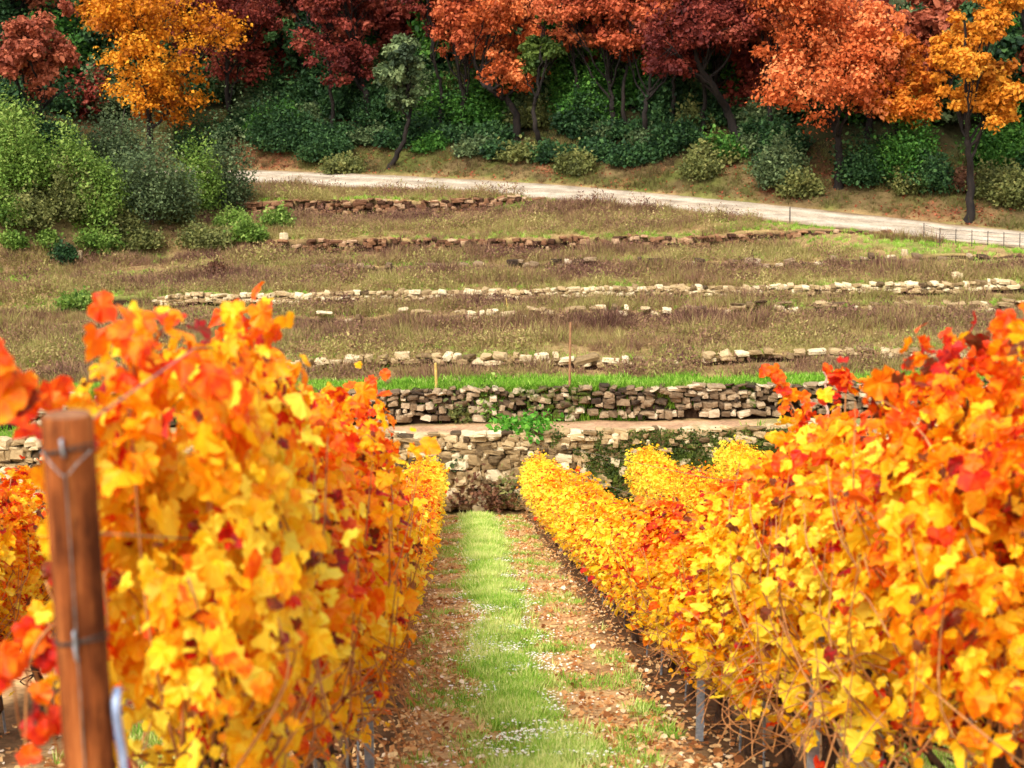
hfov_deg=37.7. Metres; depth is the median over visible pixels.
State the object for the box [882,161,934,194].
bush
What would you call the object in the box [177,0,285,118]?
oak tree
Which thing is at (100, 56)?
bush
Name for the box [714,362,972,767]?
grape vine
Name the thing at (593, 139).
bush
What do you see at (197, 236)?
bush
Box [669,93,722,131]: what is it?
bush
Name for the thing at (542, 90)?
bush
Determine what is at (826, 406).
bare sapling
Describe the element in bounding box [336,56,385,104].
bush
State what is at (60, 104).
bush
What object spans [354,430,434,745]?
grape vine
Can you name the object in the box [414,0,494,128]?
oak tree
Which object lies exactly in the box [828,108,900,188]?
bush
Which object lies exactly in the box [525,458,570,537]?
grape vine
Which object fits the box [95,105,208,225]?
bush
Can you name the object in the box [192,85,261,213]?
bush
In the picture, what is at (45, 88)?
bush
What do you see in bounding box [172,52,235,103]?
bush
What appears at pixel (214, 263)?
bush
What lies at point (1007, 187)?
bush
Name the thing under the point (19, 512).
grape vine
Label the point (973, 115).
bush
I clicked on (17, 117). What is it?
bush
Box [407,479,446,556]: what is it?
grape vine
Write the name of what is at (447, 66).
bush
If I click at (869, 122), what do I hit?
oak tree
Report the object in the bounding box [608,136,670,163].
bush
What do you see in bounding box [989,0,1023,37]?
oak tree
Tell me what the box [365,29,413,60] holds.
bush
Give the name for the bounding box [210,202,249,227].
bush
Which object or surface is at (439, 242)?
dry stone wall
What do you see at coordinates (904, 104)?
oak tree
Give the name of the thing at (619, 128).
bush
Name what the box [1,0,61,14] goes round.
oak tree
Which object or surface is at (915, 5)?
bush
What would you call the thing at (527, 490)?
grape vine
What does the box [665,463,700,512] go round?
grape vine
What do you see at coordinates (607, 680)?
fallen leaves
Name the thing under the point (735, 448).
grape vine
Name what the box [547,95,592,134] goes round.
bush
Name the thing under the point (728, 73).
bush
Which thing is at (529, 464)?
grape vine
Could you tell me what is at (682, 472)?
trellis wire
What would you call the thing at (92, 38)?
oak tree
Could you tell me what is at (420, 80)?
bush
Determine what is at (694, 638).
grape vine
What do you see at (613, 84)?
bush
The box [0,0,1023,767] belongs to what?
ground
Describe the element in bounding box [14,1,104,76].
bush
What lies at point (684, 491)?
grape vine
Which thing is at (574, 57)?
oak tree
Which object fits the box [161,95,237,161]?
bush
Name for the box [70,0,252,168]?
oak tree
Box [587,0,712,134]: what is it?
oak tree
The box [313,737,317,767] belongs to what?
vine stake
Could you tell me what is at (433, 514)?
grape vine
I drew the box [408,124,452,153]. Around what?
bush
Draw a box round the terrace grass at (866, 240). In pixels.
[0,128,1023,437]
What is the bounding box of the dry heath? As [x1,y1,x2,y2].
[0,173,1023,383]
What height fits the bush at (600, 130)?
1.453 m
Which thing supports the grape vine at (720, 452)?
on the ground at (950, 138)
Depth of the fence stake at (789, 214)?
57.41 m
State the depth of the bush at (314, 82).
79.49 m
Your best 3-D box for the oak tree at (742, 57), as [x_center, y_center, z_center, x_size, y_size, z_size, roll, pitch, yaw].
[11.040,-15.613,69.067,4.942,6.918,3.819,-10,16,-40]
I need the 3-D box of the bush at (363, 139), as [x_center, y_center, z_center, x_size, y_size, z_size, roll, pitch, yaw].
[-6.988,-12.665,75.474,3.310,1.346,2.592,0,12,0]
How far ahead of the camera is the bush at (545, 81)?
73.39 m
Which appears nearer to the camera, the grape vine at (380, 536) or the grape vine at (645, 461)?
the grape vine at (380, 536)
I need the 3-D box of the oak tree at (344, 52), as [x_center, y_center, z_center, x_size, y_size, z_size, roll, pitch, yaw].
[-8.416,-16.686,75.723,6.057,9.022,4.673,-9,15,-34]
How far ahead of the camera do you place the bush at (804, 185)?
62.39 m
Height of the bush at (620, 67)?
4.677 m
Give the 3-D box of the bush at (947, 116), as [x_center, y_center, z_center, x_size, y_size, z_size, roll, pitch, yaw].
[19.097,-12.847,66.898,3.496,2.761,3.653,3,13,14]
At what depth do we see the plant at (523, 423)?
36.19 m
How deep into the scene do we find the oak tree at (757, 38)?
67.84 m
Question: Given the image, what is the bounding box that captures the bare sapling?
[823,372,828,416]
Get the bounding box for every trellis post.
[363,682,374,767]
[695,663,704,740]
[806,562,826,767]
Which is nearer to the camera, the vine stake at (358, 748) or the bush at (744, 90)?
the vine stake at (358, 748)
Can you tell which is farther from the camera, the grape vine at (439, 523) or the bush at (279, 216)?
the bush at (279, 216)
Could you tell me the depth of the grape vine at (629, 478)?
34.72 m
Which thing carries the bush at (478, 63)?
on the ground at (950, 138)
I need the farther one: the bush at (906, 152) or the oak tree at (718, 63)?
the oak tree at (718, 63)
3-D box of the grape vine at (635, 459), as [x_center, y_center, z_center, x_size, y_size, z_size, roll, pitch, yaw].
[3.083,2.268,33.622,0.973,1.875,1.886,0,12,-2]
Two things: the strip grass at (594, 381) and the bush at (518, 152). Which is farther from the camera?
the bush at (518, 152)
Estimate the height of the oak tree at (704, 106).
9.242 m
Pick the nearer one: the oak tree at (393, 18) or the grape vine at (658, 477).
the grape vine at (658, 477)
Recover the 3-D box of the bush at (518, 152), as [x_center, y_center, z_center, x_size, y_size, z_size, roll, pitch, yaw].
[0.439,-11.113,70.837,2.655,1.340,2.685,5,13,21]
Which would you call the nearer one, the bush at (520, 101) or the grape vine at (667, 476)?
the grape vine at (667, 476)
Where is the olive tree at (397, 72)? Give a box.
[373,32,424,168]
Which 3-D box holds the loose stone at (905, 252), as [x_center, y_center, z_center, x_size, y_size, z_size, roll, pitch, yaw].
[13.796,-4.608,52.665,0.270,0.266,0.236,0,12,0]
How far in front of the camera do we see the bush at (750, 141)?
66.69 m
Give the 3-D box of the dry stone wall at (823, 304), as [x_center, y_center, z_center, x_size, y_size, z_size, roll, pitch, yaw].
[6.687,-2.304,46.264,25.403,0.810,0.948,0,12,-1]
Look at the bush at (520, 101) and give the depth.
74.35 m
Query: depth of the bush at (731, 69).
69.86 m
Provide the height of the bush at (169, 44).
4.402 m
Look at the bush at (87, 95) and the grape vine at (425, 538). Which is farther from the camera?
the bush at (87, 95)
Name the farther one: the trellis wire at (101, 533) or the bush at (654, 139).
the bush at (654, 139)
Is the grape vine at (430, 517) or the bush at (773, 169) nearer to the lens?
the grape vine at (430, 517)
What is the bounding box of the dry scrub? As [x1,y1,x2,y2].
[0,175,1023,388]
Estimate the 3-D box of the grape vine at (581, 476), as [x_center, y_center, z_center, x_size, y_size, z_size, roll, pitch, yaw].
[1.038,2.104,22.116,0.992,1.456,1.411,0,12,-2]
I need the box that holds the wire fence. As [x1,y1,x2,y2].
[923,225,1023,247]
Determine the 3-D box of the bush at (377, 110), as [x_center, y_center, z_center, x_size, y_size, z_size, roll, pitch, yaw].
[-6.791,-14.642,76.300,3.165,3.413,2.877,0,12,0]
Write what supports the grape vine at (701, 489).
on the ground at (950, 138)
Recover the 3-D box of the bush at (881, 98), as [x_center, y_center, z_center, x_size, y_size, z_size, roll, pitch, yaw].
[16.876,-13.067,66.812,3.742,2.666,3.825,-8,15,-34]
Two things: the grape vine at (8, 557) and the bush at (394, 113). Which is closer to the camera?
the grape vine at (8, 557)
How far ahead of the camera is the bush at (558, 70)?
72.63 m
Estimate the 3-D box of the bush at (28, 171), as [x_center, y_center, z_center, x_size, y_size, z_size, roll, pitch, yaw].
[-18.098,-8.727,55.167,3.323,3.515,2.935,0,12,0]
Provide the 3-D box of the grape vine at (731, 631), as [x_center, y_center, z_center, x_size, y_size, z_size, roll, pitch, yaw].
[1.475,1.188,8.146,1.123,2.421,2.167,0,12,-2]
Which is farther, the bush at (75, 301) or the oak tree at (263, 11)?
the oak tree at (263, 11)
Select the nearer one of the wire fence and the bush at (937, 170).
the wire fence
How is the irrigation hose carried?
attached to the wooden post at (68, 453)
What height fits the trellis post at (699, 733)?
1.296 m
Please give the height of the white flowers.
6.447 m
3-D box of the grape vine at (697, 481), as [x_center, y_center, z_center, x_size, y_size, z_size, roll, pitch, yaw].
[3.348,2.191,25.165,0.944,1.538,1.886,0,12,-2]
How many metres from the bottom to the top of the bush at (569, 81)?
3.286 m
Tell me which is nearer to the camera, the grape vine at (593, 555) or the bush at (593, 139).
the grape vine at (593, 555)
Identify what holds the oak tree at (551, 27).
on the ground at (950, 138)
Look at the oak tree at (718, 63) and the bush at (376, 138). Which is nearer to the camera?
the oak tree at (718, 63)
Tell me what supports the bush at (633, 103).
on the ground at (950, 138)
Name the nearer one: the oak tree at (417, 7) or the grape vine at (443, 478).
the grape vine at (443, 478)
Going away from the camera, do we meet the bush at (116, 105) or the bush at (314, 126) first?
the bush at (314, 126)
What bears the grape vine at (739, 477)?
on the ground at (950, 138)
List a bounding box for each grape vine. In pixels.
[0,290,360,767]
[0,455,54,734]
[0,474,57,707]
[0,488,29,645]
[111,281,392,767]
[221,361,440,767]
[304,419,448,767]
[315,368,430,767]
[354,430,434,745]
[390,463,436,632]
[392,541,436,705]
[395,491,441,709]
[402,487,436,624]
[402,489,438,607]
[403,458,447,515]
[403,464,448,535]
[403,470,437,536]
[404,472,448,536]
[405,474,440,591]
[406,455,449,518]
[406,459,445,514]
[406,469,444,553]
[407,455,449,500]
[407,461,448,531]
[407,477,447,542]
[407,478,441,610]
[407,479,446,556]
[407,485,444,575]
[408,458,443,486]
[408,464,451,515]
[409,467,449,537]
[418,507,442,615]
[514,448,550,520]
[516,448,562,522]
[521,459,551,511]
[521,459,556,529]
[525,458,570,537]
[525,466,570,540]
[526,461,553,533]
[530,471,571,547]
[534,472,581,552]
[540,468,586,564]
[544,466,596,556]
[551,471,609,569]
[552,481,608,578]
[558,482,615,584]
[562,490,627,595]
[567,492,631,603]
[575,494,648,618]
[581,494,646,629]
[582,499,649,642]
[598,485,688,657]
[606,487,703,675]
[621,444,654,501]
[623,498,707,701]
[627,441,669,508]
[630,444,672,510]
[638,455,676,499]
[638,483,734,728]
[642,455,679,501]
[651,457,686,501]
[654,468,850,755]
[655,462,689,500]
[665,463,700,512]
[671,461,726,512]
[677,363,851,767]
[681,465,725,524]
[691,475,738,510]
[701,471,741,503]
[710,438,745,478]
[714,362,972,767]
[719,435,762,476]
[720,475,744,498]
[727,445,760,489]
[750,451,764,467]
[758,368,1021,767]
[782,301,1023,767]
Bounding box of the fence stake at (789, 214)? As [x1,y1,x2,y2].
[789,207,790,221]
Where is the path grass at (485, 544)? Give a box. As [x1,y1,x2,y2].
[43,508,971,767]
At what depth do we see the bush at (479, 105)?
74.24 m
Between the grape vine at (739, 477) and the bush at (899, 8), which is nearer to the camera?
the grape vine at (739, 477)
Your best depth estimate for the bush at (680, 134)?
67.55 m
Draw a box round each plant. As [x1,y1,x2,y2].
[440,376,478,423]
[442,451,464,471]
[485,402,568,443]
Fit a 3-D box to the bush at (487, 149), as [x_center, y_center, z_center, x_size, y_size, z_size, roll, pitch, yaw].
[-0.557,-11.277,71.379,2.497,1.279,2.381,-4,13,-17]
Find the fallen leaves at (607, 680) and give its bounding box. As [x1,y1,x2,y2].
[396,513,689,767]
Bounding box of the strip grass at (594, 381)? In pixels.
[2,368,1023,429]
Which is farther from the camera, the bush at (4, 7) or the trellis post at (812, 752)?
the bush at (4, 7)
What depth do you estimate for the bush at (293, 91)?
80.01 m
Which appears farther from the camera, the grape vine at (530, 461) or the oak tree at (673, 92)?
the oak tree at (673, 92)
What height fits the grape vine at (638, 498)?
1.568 m
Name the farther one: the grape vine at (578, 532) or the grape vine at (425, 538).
the grape vine at (578, 532)
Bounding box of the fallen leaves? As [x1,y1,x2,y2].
[0,514,777,767]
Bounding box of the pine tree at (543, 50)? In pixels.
[515,12,567,144]
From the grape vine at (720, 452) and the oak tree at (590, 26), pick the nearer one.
the grape vine at (720, 452)
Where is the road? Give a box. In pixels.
[156,169,1023,248]
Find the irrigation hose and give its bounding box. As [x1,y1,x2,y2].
[111,687,127,767]
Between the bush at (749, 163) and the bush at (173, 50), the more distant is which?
the bush at (173, 50)
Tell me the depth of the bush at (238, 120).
79.24 m
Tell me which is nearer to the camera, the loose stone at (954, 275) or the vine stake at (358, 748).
the vine stake at (358, 748)
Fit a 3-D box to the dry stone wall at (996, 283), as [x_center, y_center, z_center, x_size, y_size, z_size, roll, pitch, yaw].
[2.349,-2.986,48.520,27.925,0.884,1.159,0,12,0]
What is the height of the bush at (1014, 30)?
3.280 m
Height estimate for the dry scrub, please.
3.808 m
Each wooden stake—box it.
[434,363,437,409]
[568,322,571,392]
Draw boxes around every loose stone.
[279,232,288,239]
[901,249,907,255]
[951,271,962,281]
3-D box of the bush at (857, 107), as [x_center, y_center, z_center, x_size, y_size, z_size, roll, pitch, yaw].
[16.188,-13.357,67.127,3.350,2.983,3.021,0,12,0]
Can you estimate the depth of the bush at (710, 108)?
68.49 m
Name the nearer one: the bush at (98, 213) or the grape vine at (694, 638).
the grape vine at (694, 638)
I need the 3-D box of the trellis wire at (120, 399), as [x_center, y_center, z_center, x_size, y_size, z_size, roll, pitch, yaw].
[-1.344,0.785,18.196,0.043,7.927,30.022,0,12,-2]
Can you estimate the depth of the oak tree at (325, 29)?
76.05 m
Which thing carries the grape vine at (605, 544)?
on the ground at (950, 138)
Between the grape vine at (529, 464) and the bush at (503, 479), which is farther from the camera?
the bush at (503, 479)
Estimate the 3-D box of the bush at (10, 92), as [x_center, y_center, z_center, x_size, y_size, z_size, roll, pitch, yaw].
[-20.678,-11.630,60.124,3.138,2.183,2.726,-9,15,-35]
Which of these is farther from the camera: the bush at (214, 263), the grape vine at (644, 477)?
the bush at (214, 263)
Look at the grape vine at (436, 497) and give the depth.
21.72 m
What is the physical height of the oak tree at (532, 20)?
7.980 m
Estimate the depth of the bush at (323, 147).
74.14 m
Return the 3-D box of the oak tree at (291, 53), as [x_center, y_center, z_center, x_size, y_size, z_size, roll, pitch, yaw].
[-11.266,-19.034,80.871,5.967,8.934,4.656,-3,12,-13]
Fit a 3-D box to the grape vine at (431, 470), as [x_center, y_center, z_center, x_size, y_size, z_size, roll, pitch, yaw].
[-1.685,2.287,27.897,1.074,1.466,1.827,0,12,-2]
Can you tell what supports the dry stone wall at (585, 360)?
on the ground at (950, 138)
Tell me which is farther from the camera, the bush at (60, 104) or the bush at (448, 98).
the bush at (60, 104)
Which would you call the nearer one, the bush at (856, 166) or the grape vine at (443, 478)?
the grape vine at (443, 478)
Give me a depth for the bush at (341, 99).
77.91 m
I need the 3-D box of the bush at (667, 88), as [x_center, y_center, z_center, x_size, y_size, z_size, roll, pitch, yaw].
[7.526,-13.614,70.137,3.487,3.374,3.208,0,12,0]
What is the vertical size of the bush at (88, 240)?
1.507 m
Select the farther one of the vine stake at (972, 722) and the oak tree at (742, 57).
the oak tree at (742, 57)
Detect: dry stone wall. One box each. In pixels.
[0,378,1017,428]
[0,436,194,512]
[114,346,975,369]
[152,278,1020,305]
[221,194,544,215]
[263,229,891,253]
[309,252,988,270]
[316,298,1023,322]
[382,418,1021,511]
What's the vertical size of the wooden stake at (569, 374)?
2.689 m
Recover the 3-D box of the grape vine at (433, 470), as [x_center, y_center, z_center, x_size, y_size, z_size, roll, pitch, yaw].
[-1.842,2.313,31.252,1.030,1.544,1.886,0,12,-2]
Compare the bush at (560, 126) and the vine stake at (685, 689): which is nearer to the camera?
the vine stake at (685, 689)
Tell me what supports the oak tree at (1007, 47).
on the ground at (950, 138)
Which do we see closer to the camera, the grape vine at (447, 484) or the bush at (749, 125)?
the grape vine at (447, 484)
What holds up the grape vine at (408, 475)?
on the ground at (950, 138)
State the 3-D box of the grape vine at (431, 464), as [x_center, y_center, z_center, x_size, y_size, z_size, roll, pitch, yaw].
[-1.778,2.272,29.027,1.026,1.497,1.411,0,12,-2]
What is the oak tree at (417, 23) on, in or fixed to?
on the ground at (950, 138)
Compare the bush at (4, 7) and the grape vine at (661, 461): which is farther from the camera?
the bush at (4, 7)
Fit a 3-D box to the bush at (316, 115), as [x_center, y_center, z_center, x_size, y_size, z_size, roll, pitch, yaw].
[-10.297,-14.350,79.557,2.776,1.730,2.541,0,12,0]
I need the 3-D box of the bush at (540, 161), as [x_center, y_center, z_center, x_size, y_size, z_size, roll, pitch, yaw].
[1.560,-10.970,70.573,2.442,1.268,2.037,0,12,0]
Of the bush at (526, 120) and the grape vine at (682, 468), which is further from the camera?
the bush at (526, 120)
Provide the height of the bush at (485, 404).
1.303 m
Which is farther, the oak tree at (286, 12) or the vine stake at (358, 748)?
the oak tree at (286, 12)
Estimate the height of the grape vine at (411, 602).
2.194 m
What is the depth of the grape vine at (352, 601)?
5.11 m
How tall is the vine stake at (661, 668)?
1.104 m
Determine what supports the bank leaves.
on the ground at (950, 138)
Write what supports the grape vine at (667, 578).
on the ground at (950, 138)
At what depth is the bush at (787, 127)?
65.86 m
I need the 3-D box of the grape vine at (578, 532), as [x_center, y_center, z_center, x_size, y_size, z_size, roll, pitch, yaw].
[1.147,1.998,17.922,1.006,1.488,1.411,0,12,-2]
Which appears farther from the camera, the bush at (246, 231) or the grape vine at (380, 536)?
the bush at (246, 231)
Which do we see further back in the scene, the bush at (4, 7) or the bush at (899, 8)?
the bush at (4, 7)
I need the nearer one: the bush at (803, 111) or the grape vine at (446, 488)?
the grape vine at (446, 488)
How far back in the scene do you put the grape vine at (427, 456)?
34.58 m
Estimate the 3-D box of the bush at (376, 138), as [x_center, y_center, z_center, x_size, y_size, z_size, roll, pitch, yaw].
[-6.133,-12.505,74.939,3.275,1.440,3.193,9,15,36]
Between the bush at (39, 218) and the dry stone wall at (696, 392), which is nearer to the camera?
the dry stone wall at (696, 392)
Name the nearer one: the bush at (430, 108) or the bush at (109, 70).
the bush at (430, 108)
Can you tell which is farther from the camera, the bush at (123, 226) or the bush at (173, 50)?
the bush at (173, 50)
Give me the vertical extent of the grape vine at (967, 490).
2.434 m
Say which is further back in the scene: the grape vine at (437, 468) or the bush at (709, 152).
the bush at (709, 152)
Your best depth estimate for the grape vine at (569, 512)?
19.97 m
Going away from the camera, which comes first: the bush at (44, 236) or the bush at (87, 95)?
the bush at (44, 236)
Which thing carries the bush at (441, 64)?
on the ground at (950, 138)
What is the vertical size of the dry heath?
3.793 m
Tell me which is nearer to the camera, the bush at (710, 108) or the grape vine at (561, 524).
the grape vine at (561, 524)
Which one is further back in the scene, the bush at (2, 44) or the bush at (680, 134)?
the bush at (2, 44)
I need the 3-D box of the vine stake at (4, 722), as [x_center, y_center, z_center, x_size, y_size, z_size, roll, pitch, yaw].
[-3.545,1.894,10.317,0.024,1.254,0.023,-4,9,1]
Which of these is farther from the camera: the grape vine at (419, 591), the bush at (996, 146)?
the bush at (996, 146)
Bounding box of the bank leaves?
[50,107,1022,229]
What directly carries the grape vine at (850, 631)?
on the ground at (950, 138)
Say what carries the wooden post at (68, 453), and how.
on the ground at (950, 138)
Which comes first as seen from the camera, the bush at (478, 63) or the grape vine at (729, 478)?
the grape vine at (729, 478)
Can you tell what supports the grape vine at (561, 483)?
on the ground at (950, 138)
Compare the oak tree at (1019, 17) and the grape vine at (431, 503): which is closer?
the grape vine at (431, 503)
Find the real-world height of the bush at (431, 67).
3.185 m
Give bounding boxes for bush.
[0,0,29,32]
[0,0,42,23]
[0,10,6,44]
[0,36,7,49]
[0,37,63,112]
[0,76,34,116]
[0,76,52,162]
[0,99,65,193]
[0,170,34,227]
[0,179,65,231]
[0,223,31,249]
[1,8,51,47]
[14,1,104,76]
[21,92,87,153]
[25,145,104,221]
[29,0,83,34]
[31,227,64,251]
[33,110,117,192]
[44,67,90,114]
[45,236,78,265]
[49,284,101,312]
[50,61,115,118]
[54,142,132,227]
[55,3,106,79]
[66,15,153,80]
[69,215,129,254]
[73,53,128,121]
[77,75,156,170]
[92,200,147,237]
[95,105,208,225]
[97,42,143,110]
[116,218,172,249]
[126,40,174,99]
[138,15,176,61]
[152,157,203,225]
[153,8,210,68]
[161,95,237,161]
[164,125,231,213]
[171,216,236,250]
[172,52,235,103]
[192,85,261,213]
[198,253,233,277]
[205,35,265,101]
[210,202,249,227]
[217,48,283,87]
[217,105,258,136]
[223,211,269,243]
[231,72,283,116]
[237,34,298,91]
[239,37,284,58]
[239,94,302,141]
[241,50,292,105]
[241,83,323,152]
[256,201,299,229]
[271,57,322,112]
[282,60,307,88]
[283,58,305,80]
[287,125,356,163]
[294,115,334,143]
[295,97,337,124]
[300,31,371,101]
[306,25,373,96]
[311,150,369,174]
[314,63,367,119]
[315,114,366,145]
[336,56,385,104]
[340,101,360,119]
[341,119,388,145]
[346,76,405,127]
[355,47,384,84]
[356,53,388,93]
[357,121,408,147]
[365,20,414,58]
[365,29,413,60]
[376,33,424,62]
[379,97,412,121]
[379,120,417,149]
[392,44,438,119]
[395,107,447,138]
[408,61,463,124]
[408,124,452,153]
[413,36,451,79]
[413,47,447,84]
[417,41,457,76]
[422,56,461,86]
[422,81,481,124]
[423,120,483,143]
[432,57,479,97]
[440,52,479,76]
[441,68,517,126]
[443,463,518,512]
[450,131,497,157]
[467,59,513,84]
[469,118,523,140]
[471,372,505,423]
[474,134,525,158]
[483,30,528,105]
[487,463,529,509]
[492,134,541,162]
[498,84,532,123]
[502,94,558,128]
[517,84,546,109]
[524,137,562,164]
[526,137,574,163]
[528,55,575,107]
[531,61,566,110]
[541,51,597,116]
[543,60,596,107]
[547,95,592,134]
[548,48,629,128]
[548,137,602,174]
[558,137,620,161]
[561,81,611,141]
[569,134,618,162]
[570,50,626,106]
[572,59,632,106]
[573,119,615,138]
[595,110,652,139]
[601,138,662,168]
[606,36,654,108]
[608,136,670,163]
[609,49,638,86]
[623,116,670,144]
[625,37,653,106]
[630,73,700,113]
[636,73,696,120]
[637,89,686,131]
[642,114,690,156]
[654,114,707,153]
[655,70,720,96]
[666,55,727,106]
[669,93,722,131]
[675,147,731,181]
[679,66,716,107]
[680,94,734,128]
[682,131,743,164]
[698,124,748,160]
[707,56,761,102]
[708,45,762,89]
[709,92,746,125]
[717,49,790,108]
[723,90,789,133]
[735,62,786,111]
[736,127,765,153]
[737,110,792,137]
[742,124,812,190]
[745,130,811,167]
[749,106,815,153]
[768,161,830,198]
[778,62,826,122]
[822,92,866,123]
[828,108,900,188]
[844,103,878,117]
[850,0,916,12]
[851,81,921,116]
[859,90,943,182]
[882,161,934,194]
[900,0,925,10]
[900,143,963,195]
[919,76,949,110]
[931,83,978,124]
[938,81,983,117]
[942,162,977,191]
[954,102,1023,170]
[964,152,1005,198]
[982,156,1023,208]
[1008,131,1023,175]
[1011,12,1022,33]
[1012,97,1023,124]
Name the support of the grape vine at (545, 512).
on the ground at (950, 138)
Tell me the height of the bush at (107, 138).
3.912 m
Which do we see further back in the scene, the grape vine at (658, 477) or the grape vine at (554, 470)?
the grape vine at (658, 477)
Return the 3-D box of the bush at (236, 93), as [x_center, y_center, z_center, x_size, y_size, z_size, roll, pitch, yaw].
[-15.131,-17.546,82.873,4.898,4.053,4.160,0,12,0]
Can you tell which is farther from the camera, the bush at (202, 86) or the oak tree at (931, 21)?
the bush at (202, 86)
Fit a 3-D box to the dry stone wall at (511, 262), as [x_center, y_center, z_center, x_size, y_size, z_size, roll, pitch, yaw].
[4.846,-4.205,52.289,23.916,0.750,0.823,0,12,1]
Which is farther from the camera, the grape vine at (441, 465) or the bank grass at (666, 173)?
the bank grass at (666, 173)
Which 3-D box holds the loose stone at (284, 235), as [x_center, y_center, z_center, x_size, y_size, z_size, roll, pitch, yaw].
[-8.514,-5.495,56.008,0.340,0.321,0.288,0,12,0]
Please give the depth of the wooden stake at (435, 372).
37.93 m
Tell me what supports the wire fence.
on the ground at (950, 138)
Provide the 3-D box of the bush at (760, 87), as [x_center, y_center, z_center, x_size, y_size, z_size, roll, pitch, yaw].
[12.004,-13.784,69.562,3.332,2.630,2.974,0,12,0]
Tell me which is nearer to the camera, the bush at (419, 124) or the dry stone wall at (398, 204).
the dry stone wall at (398, 204)
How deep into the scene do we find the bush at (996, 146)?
62.80 m
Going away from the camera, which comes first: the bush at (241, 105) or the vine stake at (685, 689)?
the vine stake at (685, 689)
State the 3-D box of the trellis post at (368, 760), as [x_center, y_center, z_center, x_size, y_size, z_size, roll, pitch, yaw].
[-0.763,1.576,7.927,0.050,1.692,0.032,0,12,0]
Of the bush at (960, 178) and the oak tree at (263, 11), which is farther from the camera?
the oak tree at (263, 11)
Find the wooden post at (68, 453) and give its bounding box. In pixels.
[40,409,114,767]
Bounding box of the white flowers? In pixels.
[424,516,682,767]
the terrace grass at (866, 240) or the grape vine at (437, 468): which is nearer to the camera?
the grape vine at (437, 468)
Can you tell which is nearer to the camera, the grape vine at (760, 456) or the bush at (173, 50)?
the grape vine at (760, 456)
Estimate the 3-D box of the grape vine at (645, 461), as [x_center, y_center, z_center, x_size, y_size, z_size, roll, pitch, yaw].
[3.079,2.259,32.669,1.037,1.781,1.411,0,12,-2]
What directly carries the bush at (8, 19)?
on the ground at (950, 138)
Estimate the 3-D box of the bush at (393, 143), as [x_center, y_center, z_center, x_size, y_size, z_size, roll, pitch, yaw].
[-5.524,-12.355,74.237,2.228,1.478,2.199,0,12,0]
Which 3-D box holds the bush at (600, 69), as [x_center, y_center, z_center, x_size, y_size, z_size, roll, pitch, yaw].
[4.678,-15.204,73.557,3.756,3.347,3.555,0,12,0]
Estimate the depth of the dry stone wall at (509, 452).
35.93 m
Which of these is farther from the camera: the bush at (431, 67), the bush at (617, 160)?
the bush at (431, 67)
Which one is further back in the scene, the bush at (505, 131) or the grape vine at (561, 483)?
the bush at (505, 131)
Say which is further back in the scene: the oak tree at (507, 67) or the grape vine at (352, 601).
the oak tree at (507, 67)
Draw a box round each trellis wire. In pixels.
[93,347,417,445]
[100,462,421,539]
[199,747,223,767]
[537,457,711,525]
[538,435,1023,480]
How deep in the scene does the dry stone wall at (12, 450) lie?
35.95 m
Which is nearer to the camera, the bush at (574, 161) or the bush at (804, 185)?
the bush at (804, 185)
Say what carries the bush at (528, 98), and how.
on the ground at (950, 138)
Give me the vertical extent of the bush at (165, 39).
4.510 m
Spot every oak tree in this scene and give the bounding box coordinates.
[0,0,80,150]
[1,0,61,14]
[65,0,135,64]
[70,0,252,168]
[153,0,225,101]
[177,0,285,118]
[204,0,299,62]
[254,0,341,74]
[283,0,383,127]
[296,0,350,125]
[354,0,418,50]
[397,0,495,68]
[399,0,463,122]
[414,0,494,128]
[458,0,550,140]
[505,0,564,66]
[527,0,643,125]
[539,1,602,66]
[554,0,591,106]
[584,0,651,108]
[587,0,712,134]
[608,0,643,138]
[626,0,761,139]
[663,0,687,123]
[689,0,714,135]
[706,0,773,101]
[715,2,795,109]
[727,11,808,48]
[739,0,919,189]
[745,0,802,124]
[836,0,915,139]
[843,28,946,140]
[888,0,966,130]
[928,0,1023,223]
[942,0,1023,127]
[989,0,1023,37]
[1015,34,1023,76]
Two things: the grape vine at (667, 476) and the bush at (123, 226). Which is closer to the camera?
the grape vine at (667, 476)
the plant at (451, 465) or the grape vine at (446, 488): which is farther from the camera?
the plant at (451, 465)
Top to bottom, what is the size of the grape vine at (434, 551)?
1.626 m
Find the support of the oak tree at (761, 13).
on the ground at (950, 138)
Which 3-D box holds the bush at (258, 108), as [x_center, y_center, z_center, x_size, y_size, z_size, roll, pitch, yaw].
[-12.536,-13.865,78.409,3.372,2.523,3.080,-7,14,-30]
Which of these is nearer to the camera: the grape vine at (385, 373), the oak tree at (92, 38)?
the grape vine at (385, 373)
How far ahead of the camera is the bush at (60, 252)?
53.88 m
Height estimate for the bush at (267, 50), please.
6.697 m
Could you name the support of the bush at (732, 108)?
on the ground at (950, 138)
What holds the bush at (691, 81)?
on the ground at (950, 138)
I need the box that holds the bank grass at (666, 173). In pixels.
[0,109,1023,265]
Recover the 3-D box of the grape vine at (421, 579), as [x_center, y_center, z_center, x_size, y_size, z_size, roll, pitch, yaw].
[-1.142,1.704,11.853,1.170,1.814,2.126,0,12,-2]
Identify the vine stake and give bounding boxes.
[1,695,6,734]
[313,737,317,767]
[345,714,348,767]
[357,717,358,767]
[660,651,663,674]
[684,669,686,700]
[739,710,742,752]
[763,698,765,767]
[878,673,886,767]
[965,713,973,767]
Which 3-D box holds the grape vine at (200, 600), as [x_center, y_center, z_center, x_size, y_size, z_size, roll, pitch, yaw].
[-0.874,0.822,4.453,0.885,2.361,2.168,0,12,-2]
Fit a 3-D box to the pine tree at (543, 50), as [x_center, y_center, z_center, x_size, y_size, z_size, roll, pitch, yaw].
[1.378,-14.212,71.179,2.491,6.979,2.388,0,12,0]

